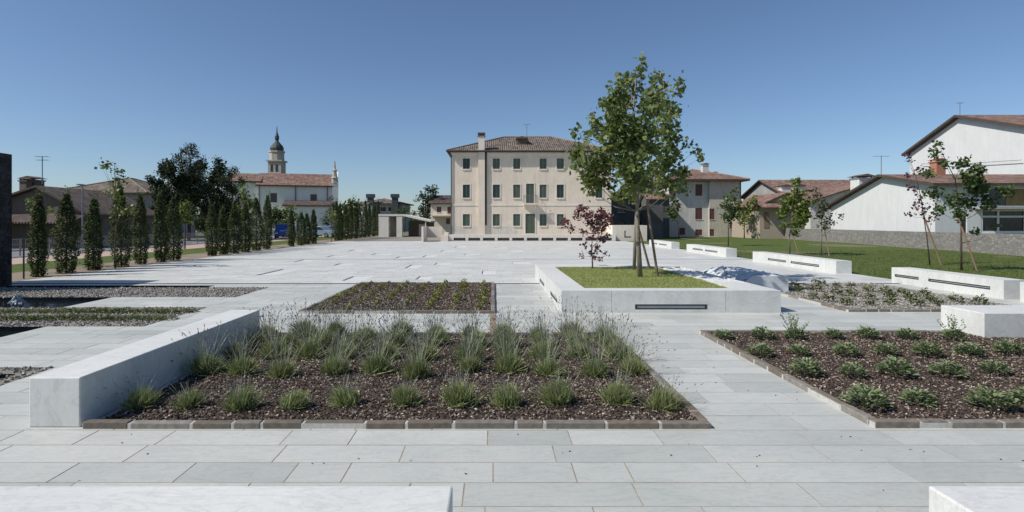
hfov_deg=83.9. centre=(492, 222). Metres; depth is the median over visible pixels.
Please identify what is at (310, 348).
lavender
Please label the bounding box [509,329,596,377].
lavender
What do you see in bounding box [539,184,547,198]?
window
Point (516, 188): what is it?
window
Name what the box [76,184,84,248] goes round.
lamp post
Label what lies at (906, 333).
sage plant
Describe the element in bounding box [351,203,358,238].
cypress
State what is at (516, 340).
lavender
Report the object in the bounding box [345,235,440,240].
forecourt
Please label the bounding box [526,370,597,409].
lavender
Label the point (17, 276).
earth strip
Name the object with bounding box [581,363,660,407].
lavender
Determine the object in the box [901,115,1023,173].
white house
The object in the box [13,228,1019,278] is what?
ground
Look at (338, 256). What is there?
inlay slab
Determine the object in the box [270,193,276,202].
window
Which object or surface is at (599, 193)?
window
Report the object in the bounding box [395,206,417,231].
street tree
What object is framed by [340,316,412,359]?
lavender
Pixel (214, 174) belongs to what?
dark tree
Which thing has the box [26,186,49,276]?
cypress
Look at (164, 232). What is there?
cypress
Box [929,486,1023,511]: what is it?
stone block
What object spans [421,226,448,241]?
wall
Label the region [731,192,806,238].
stone barn
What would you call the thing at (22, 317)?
ground plant
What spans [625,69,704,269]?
maple tree
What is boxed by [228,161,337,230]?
church
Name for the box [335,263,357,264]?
inlay slab
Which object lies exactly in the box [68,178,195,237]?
villa
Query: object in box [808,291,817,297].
shrub
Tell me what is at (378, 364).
lavender
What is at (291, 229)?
cypress
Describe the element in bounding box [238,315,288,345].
lavender
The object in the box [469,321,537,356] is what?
lavender
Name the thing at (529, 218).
door
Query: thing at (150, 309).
ground plant
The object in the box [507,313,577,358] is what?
lavender
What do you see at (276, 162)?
bell tower
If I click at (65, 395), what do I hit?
stone bench
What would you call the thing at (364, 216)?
cypress
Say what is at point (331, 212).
young tree
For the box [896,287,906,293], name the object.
shrub
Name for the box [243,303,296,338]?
lavender
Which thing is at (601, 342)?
lavender
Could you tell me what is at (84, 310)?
ground plant
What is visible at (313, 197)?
window
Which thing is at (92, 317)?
ground plant
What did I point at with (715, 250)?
stone bench
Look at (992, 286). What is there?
stone bench
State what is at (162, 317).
ground plant
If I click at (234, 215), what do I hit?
cypress
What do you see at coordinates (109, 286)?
pool water
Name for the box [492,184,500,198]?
window
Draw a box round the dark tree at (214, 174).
[192,155,238,239]
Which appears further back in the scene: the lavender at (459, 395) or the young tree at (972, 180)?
the young tree at (972, 180)
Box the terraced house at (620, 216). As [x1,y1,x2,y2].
[611,186,670,237]
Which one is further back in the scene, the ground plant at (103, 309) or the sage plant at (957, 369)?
the ground plant at (103, 309)
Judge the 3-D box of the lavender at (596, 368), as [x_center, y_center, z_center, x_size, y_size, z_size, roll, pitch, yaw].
[1.265,1.739,7.331,1.303,0.723,1.110,-6,1,-44]
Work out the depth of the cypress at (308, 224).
51.24 m
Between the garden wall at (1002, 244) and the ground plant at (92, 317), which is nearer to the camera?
the ground plant at (92, 317)
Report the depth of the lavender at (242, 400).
5.97 m
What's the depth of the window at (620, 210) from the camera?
74.12 m
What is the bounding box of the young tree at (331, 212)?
[327,210,337,241]
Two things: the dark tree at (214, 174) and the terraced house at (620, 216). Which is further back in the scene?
the terraced house at (620, 216)
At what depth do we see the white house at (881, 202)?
47.58 m
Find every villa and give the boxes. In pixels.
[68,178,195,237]
[359,194,413,230]
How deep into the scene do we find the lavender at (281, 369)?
7.21 m
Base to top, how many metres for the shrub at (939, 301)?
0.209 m
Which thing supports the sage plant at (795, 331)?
on the flower bed at (953, 409)
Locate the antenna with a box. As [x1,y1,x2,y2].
[34,156,47,183]
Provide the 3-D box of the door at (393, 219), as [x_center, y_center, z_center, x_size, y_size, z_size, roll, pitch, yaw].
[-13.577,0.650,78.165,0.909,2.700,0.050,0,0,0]
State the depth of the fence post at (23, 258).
20.18 m
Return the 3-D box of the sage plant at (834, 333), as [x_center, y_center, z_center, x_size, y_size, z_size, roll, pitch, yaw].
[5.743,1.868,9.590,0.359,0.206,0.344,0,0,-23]
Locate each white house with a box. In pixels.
[359,203,375,232]
[826,158,1023,233]
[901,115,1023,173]
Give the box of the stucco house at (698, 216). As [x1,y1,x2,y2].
[647,163,749,236]
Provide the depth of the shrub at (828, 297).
14.04 m
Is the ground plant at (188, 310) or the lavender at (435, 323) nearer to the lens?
the lavender at (435, 323)
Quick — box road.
[12,234,302,256]
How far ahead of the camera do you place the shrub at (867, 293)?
14.44 m
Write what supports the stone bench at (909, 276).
on the pavement at (760, 451)
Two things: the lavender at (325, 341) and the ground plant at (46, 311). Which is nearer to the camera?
the lavender at (325, 341)
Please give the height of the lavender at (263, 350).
0.662 m
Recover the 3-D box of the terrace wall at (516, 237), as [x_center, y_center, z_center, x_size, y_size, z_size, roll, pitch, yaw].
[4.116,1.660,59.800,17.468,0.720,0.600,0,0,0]
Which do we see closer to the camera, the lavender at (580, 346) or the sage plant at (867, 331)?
the lavender at (580, 346)
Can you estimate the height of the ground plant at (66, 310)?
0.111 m
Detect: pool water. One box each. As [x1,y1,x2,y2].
[0,297,111,307]
[0,327,41,336]
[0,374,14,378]
[1,286,210,287]
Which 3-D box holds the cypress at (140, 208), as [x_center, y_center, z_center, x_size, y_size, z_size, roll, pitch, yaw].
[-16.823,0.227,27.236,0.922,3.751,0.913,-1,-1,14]
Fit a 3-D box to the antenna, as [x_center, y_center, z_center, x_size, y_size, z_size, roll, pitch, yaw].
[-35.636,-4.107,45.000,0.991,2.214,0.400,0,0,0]
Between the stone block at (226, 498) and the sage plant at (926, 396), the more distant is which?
the sage plant at (926, 396)
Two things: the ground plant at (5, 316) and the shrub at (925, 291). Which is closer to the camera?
the ground plant at (5, 316)
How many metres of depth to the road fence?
40.08 m
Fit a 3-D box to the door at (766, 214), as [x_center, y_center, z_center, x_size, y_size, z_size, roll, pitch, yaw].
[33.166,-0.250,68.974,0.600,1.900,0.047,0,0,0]
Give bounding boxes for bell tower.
[266,129,287,173]
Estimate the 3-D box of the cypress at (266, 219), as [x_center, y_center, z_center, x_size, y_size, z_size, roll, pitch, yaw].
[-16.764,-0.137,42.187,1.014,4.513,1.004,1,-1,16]
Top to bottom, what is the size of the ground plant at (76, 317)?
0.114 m
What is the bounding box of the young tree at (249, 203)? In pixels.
[236,183,253,217]
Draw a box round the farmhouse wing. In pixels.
[802,184,849,228]
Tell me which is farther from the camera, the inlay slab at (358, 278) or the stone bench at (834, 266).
the stone bench at (834, 266)
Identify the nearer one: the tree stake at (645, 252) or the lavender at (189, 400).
the lavender at (189, 400)
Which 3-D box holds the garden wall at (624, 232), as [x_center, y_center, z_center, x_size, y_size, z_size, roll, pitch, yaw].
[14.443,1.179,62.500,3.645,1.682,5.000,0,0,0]
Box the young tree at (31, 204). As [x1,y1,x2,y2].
[25,196,57,216]
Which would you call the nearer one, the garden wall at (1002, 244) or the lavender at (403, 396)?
the lavender at (403, 396)
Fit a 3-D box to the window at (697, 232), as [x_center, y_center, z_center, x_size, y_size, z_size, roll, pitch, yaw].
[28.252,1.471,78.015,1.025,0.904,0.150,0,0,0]
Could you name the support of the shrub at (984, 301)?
on the flower bed at (858, 304)
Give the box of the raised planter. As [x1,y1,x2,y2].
[535,264,780,312]
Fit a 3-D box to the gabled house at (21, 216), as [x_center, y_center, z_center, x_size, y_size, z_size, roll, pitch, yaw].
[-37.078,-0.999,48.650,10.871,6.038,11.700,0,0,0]
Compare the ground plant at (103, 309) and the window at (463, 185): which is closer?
the ground plant at (103, 309)
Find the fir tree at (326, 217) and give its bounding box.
[319,195,336,225]
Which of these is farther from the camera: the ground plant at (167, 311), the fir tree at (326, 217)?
the fir tree at (326, 217)
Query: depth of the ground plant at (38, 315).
11.63 m
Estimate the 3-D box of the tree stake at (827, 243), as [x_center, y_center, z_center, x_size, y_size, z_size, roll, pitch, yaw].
[19.961,1.180,34.006,0.079,1.759,0.496,0,0,-10]
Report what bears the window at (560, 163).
in the manor house at (515, 185)
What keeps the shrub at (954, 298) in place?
on the flower bed at (858, 304)
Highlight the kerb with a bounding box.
[12,237,285,257]
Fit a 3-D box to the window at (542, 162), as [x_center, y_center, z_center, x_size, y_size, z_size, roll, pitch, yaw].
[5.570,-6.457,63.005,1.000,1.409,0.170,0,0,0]
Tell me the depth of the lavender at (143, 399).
6.00 m
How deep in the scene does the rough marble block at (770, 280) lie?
16.64 m
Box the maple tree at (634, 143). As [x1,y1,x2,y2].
[563,51,673,277]
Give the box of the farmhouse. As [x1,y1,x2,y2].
[741,180,849,199]
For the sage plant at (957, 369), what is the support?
on the flower bed at (953, 409)
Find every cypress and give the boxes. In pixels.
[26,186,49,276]
[48,185,82,273]
[81,191,105,269]
[107,179,133,266]
[130,188,150,263]
[150,189,170,261]
[162,192,184,260]
[204,200,219,255]
[217,204,230,254]
[227,200,244,252]
[240,200,252,251]
[248,193,265,250]
[261,192,273,248]
[285,206,295,245]
[295,210,307,244]
[302,211,311,243]
[310,206,317,243]
[332,198,341,240]
[336,200,343,239]
[341,203,349,239]
[347,197,354,238]
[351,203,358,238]
[356,206,362,237]
[362,197,368,237]
[366,201,371,236]
[370,206,376,235]
[375,198,379,235]
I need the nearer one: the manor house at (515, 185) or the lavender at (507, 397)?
the lavender at (507, 397)
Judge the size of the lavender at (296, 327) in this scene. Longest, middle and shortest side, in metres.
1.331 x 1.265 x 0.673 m
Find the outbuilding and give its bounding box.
[641,194,664,237]
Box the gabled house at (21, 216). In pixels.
[12,176,159,247]
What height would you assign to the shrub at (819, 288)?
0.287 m
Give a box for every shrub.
[789,281,799,286]
[793,285,803,290]
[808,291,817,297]
[809,282,822,290]
[816,278,825,284]
[822,292,836,301]
[830,286,843,294]
[839,294,854,305]
[845,287,859,295]
[863,283,874,291]
[863,297,874,304]
[864,292,876,297]
[878,286,890,293]
[882,289,897,298]
[882,297,895,304]
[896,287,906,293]
[902,290,917,299]
[907,295,925,305]
[916,287,931,295]
[924,294,938,300]
[932,297,945,305]
[948,292,964,301]
[969,294,990,304]
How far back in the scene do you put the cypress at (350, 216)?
66.78 m
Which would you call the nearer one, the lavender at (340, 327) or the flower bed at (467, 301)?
the lavender at (340, 327)
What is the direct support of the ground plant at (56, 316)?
on the gravel bed at (6, 370)
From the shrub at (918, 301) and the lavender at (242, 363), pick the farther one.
the shrub at (918, 301)
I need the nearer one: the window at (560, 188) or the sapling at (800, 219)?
the sapling at (800, 219)
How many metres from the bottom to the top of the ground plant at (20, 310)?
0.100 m
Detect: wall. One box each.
[0,153,11,286]
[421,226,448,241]
[449,234,615,240]
[607,225,646,240]
[784,228,1023,255]
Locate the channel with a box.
[12,283,899,283]
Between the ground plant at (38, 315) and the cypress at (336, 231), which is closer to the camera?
the ground plant at (38, 315)
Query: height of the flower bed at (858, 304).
0.097 m
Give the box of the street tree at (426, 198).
[413,184,438,218]
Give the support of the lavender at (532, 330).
on the flower bed at (581, 411)
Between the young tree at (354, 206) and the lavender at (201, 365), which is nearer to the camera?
the lavender at (201, 365)
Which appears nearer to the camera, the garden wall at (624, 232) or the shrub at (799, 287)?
the shrub at (799, 287)
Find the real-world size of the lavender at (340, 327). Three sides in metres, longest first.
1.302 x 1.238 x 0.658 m
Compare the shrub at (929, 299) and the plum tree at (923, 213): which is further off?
the plum tree at (923, 213)
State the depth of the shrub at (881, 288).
15.41 m
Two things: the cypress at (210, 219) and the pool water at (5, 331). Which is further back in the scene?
the cypress at (210, 219)
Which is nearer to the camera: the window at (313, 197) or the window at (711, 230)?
the window at (711, 230)
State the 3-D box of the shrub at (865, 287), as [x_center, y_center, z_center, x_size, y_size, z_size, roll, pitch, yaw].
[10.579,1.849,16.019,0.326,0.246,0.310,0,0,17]
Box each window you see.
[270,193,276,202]
[310,194,316,200]
[462,157,470,169]
[462,184,470,198]
[462,213,470,226]
[492,157,500,169]
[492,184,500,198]
[492,213,500,226]
[512,157,520,169]
[512,184,520,198]
[512,213,520,226]
[539,157,547,169]
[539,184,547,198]
[539,213,547,226]
[556,157,564,169]
[556,184,564,198]
[556,213,564,226]
[595,188,603,198]
[617,203,624,212]
[679,228,684,234]
[695,184,701,195]
[695,208,701,218]
[695,230,701,234]
[710,209,713,218]
[710,229,714,236]
[981,210,1023,232]
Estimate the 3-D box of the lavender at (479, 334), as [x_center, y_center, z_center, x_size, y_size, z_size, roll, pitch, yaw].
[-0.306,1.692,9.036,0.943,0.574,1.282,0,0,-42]
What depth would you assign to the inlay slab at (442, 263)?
27.38 m
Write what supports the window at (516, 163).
in the manor house at (515, 185)
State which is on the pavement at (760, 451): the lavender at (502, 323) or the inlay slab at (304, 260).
the inlay slab at (304, 260)
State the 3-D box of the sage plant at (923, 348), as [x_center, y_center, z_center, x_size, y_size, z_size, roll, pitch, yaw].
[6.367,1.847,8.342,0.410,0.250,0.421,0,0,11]
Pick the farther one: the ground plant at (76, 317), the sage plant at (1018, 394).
the ground plant at (76, 317)
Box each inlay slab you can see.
[258,269,298,274]
[293,260,315,261]
[327,255,349,256]
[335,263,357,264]
[342,276,373,280]
[372,253,393,254]
[396,256,415,257]
[406,265,422,267]
[416,276,433,278]
[434,263,451,264]
[482,271,495,273]
[512,262,530,263]
[676,256,697,257]
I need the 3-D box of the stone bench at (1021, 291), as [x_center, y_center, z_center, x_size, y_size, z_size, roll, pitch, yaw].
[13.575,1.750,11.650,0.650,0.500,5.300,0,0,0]
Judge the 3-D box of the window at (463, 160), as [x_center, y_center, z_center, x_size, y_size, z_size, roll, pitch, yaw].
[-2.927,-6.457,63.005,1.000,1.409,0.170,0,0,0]
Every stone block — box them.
[0,486,452,511]
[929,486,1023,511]
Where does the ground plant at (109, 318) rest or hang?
on the gravel bed at (6, 370)
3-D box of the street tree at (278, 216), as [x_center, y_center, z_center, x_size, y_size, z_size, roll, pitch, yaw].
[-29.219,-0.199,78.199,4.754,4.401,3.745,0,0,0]
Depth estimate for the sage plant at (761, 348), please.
8.30 m
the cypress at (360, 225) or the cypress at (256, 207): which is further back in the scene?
the cypress at (360, 225)
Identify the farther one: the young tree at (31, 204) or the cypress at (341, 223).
the cypress at (341, 223)
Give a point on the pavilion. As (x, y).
(390, 225)
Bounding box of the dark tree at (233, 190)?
[214,163,251,238]
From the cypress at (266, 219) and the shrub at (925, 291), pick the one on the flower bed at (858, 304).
the shrub at (925, 291)
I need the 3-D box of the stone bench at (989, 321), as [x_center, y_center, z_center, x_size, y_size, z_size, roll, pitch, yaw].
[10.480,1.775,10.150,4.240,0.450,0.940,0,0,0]
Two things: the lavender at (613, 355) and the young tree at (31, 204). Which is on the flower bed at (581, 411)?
the lavender at (613, 355)
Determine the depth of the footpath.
38.87 m
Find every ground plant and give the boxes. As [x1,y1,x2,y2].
[0,308,14,312]
[0,313,21,319]
[8,308,30,312]
[9,314,39,320]
[22,314,49,320]
[28,308,48,312]
[41,313,76,320]
[42,308,63,313]
[58,307,81,313]
[58,314,90,320]
[74,307,106,313]
[81,313,114,320]
[91,308,121,313]
[101,315,123,320]
[107,308,129,312]
[114,313,146,320]
[125,308,148,312]
[134,314,160,319]
[145,308,166,312]
[154,315,177,320]
[156,308,179,313]
[173,308,197,312]
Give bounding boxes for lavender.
[96,372,181,411]
[161,378,221,411]
[170,321,263,375]
[184,370,286,411]
[193,326,283,376]
[213,321,266,356]
[215,312,319,358]
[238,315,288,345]
[238,333,334,379]
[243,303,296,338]
[253,310,350,359]
[260,315,315,346]
[263,386,321,409]
[267,298,343,336]
[273,303,360,348]
[297,329,373,376]
[301,300,373,337]
[307,317,377,358]
[310,304,398,349]
[321,369,377,411]
[336,325,419,374]
[338,306,406,339]
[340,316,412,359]
[351,297,432,339]
[366,307,421,347]
[368,371,439,409]
[370,316,463,360]
[376,332,461,390]
[399,305,464,346]
[413,362,500,407]
[418,306,458,334]
[429,313,519,362]
[441,335,495,378]
[447,312,496,346]
[450,308,504,336]
[457,306,540,346]
[465,325,552,373]
[467,371,538,417]
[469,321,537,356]
[478,305,530,337]
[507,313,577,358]
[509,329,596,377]
[516,314,563,344]
[520,308,562,337]
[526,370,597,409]
[536,320,614,358]
[540,294,610,337]
[540,309,607,346]
[544,330,637,379]
[564,313,640,347]
[571,306,641,339]
[581,311,674,362]
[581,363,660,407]
[595,335,669,375]
[621,365,703,413]
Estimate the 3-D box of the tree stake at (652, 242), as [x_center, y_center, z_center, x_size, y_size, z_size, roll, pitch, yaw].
[4.528,0.519,16.139,0.594,2.201,0.080,0,0,-38]
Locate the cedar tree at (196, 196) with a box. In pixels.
[172,142,222,239]
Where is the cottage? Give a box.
[428,195,450,233]
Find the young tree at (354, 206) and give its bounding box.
[341,195,364,237]
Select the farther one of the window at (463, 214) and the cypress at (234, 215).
the window at (463, 214)
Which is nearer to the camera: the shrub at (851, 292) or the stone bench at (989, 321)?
the stone bench at (989, 321)
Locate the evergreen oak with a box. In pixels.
[144,158,189,230]
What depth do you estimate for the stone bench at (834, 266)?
24.11 m
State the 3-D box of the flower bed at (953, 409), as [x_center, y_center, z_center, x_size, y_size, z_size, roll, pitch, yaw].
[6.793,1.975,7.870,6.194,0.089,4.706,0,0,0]
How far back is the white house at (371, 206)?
102.44 m
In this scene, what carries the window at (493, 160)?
in the manor house at (515, 185)
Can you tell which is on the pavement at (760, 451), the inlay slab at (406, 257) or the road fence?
the inlay slab at (406, 257)
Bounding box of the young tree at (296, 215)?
[285,205,298,243]
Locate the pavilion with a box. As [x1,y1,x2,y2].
[378,214,435,236]
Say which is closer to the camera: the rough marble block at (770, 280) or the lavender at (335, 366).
the lavender at (335, 366)
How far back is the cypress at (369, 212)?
76.82 m
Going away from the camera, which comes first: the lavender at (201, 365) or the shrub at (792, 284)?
the lavender at (201, 365)
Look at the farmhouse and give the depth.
78.15 m
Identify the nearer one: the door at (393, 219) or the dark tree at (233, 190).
the dark tree at (233, 190)
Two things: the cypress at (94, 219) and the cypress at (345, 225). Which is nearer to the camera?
the cypress at (94, 219)
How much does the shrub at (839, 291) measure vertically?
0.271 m
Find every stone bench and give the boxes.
[29,310,259,426]
[649,240,679,248]
[687,244,736,256]
[753,252,851,273]
[892,267,939,286]
[925,271,1023,298]
[941,305,1023,337]
[1020,282,1023,301]
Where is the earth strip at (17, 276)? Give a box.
[12,235,376,281]
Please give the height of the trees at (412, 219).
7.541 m
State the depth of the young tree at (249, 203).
44.17 m
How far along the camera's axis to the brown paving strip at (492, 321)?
11.41 m
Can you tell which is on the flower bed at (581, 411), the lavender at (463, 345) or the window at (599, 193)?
the lavender at (463, 345)
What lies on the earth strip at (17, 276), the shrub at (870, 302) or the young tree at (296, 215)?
the young tree at (296, 215)
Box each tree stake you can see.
[640,231,650,268]
[646,201,658,275]
[791,229,799,254]
[824,231,829,255]
[923,216,941,264]
[958,218,977,270]
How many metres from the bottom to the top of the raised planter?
0.501 m
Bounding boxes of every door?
[391,217,395,236]
[524,213,535,233]
[525,183,534,202]
[764,212,768,227]
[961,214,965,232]
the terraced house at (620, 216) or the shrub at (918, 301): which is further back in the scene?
the terraced house at (620, 216)
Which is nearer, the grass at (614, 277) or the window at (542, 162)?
the grass at (614, 277)
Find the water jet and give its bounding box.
[7,293,27,306]
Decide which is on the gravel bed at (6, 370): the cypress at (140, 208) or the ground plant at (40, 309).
the ground plant at (40, 309)
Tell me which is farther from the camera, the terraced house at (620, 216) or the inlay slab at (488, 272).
the terraced house at (620, 216)
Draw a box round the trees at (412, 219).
[196,215,430,227]
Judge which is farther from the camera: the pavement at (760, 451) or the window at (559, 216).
the window at (559, 216)
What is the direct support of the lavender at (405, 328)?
on the flower bed at (581, 411)
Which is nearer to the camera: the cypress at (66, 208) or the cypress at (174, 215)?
the cypress at (66, 208)
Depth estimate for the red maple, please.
18.74 m
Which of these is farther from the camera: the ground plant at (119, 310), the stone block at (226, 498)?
the ground plant at (119, 310)
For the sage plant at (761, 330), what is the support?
on the flower bed at (953, 409)
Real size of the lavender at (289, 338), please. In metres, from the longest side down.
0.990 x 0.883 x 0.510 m
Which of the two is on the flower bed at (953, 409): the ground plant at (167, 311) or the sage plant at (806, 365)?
the sage plant at (806, 365)
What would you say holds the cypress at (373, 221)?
on the earth strip at (17, 276)
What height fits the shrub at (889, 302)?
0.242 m
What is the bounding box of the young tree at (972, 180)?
[918,140,1015,270]
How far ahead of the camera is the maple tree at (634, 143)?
15.38 m
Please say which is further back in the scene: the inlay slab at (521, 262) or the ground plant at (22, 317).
the inlay slab at (521, 262)
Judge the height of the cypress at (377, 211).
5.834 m
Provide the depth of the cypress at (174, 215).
29.71 m
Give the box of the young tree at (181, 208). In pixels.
[178,199,198,248]
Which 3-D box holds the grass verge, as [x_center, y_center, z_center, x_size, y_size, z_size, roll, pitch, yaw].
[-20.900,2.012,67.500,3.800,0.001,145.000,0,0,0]
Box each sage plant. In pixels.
[714,328,733,337]
[745,342,775,356]
[749,325,776,338]
[780,311,808,338]
[786,343,811,354]
[787,357,824,375]
[823,327,845,337]
[831,341,860,356]
[838,361,869,377]
[838,382,893,408]
[853,325,882,338]
[873,341,900,355]
[874,355,918,376]
[894,327,919,338]
[897,387,938,406]
[910,339,946,355]
[926,359,968,377]
[937,314,966,339]
[948,341,986,356]
[963,385,1023,409]
[978,359,1013,375]
[991,338,1023,354]
[1009,386,1023,404]
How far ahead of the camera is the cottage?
96.00 m
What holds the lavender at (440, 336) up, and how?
on the flower bed at (581, 411)
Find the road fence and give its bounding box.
[12,230,284,255]
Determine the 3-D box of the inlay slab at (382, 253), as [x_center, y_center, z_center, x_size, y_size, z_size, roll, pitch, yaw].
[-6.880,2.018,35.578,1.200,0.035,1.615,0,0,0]
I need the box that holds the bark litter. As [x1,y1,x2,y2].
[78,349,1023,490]
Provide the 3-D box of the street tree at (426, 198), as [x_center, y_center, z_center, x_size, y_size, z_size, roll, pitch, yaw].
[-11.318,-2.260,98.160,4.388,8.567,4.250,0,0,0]
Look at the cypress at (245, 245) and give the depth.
38.27 m
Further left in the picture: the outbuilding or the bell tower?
the bell tower
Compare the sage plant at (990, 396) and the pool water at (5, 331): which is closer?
the sage plant at (990, 396)
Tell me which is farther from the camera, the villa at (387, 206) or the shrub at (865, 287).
the villa at (387, 206)
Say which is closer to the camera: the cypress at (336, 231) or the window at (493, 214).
the cypress at (336, 231)
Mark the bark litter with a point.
(570, 451)
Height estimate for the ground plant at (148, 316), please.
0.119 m
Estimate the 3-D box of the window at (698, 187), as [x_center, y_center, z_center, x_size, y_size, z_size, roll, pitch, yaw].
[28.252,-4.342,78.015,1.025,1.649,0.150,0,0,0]
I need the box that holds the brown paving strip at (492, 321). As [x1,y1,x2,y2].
[490,314,495,331]
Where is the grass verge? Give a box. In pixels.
[12,231,403,272]
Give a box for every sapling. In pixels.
[663,193,681,238]
[717,185,739,245]
[776,177,815,253]
[807,186,843,254]
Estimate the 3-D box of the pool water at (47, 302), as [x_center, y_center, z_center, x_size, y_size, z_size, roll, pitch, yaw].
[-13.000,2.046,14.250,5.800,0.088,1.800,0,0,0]
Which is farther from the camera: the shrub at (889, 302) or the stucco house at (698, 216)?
the stucco house at (698, 216)
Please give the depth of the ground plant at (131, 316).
11.68 m
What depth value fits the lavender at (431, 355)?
8.08 m
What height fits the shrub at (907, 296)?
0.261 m
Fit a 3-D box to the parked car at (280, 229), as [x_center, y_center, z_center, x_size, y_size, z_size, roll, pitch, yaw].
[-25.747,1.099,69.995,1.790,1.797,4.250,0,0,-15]
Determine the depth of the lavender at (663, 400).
5.97 m
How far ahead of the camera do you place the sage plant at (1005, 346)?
8.38 m
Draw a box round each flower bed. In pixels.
[82,332,710,428]
[298,282,494,313]
[699,330,1023,427]
[781,282,1006,311]
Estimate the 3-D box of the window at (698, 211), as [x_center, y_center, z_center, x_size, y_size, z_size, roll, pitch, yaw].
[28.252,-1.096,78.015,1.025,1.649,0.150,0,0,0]
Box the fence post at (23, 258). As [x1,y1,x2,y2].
[22,239,24,278]
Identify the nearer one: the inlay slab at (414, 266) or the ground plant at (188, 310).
the ground plant at (188, 310)
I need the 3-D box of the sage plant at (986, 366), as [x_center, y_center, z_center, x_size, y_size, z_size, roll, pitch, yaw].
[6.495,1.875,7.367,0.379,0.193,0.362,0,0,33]
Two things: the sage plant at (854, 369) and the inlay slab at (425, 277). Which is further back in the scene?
the inlay slab at (425, 277)
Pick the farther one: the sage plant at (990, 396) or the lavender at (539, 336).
the lavender at (539, 336)
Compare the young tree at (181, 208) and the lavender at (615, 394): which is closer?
the lavender at (615, 394)
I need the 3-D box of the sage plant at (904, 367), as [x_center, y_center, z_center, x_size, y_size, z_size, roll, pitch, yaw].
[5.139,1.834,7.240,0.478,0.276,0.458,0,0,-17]
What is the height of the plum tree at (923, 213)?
5.314 m
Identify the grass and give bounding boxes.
[556,267,725,287]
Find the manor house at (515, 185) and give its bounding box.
[446,132,610,233]
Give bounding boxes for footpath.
[12,233,349,263]
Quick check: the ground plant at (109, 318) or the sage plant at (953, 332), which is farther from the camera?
the ground plant at (109, 318)
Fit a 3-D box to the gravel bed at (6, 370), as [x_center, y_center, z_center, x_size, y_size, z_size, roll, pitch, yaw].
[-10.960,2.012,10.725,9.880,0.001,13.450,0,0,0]
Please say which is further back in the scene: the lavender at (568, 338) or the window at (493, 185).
the window at (493, 185)
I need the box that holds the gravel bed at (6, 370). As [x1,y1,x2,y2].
[0,288,264,383]
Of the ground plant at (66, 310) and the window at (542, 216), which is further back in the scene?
the window at (542, 216)
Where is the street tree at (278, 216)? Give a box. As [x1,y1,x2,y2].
[265,205,288,229]
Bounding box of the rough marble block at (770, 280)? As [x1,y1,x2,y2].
[701,266,788,291]
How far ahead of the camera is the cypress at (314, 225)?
53.24 m
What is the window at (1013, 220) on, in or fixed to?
in the white house at (881, 202)
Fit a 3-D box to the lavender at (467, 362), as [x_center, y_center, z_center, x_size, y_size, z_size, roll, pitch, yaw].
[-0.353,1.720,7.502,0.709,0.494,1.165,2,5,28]
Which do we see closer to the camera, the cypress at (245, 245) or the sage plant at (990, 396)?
the sage plant at (990, 396)
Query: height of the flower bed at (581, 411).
0.091 m
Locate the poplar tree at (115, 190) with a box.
[94,157,137,267]
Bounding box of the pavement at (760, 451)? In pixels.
[0,241,1023,511]
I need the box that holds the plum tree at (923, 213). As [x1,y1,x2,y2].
[903,151,938,264]
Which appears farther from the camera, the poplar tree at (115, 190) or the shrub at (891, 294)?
the poplar tree at (115, 190)
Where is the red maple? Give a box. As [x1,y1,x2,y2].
[560,204,613,267]
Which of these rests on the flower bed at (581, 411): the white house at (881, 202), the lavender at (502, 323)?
the lavender at (502, 323)
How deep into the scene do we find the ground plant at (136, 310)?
12.60 m
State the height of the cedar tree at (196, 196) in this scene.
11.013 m
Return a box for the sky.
[0,0,1023,278]
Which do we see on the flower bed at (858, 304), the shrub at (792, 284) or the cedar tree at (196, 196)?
the shrub at (792, 284)
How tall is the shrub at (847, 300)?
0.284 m
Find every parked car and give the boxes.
[274,224,290,238]
[306,226,335,236]
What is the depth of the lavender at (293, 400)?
5.96 m
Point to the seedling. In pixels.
(430, 304)
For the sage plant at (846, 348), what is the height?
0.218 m
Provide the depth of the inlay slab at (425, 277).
20.71 m
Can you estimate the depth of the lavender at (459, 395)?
6.08 m
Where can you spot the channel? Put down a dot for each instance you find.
(261, 283)
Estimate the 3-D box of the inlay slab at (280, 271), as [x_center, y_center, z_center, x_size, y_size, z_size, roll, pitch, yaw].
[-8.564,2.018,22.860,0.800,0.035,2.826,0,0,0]
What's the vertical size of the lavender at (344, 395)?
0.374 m
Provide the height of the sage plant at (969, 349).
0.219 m
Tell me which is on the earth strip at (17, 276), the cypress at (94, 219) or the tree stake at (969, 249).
the cypress at (94, 219)
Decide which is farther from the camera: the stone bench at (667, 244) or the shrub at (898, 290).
the stone bench at (667, 244)
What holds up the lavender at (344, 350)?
on the flower bed at (581, 411)
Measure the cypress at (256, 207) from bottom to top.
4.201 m
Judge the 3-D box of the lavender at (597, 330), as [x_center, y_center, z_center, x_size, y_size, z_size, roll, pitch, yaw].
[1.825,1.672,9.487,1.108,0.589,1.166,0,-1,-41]
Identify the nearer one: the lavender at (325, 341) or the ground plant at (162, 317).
the lavender at (325, 341)
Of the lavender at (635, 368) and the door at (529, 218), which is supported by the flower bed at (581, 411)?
the lavender at (635, 368)

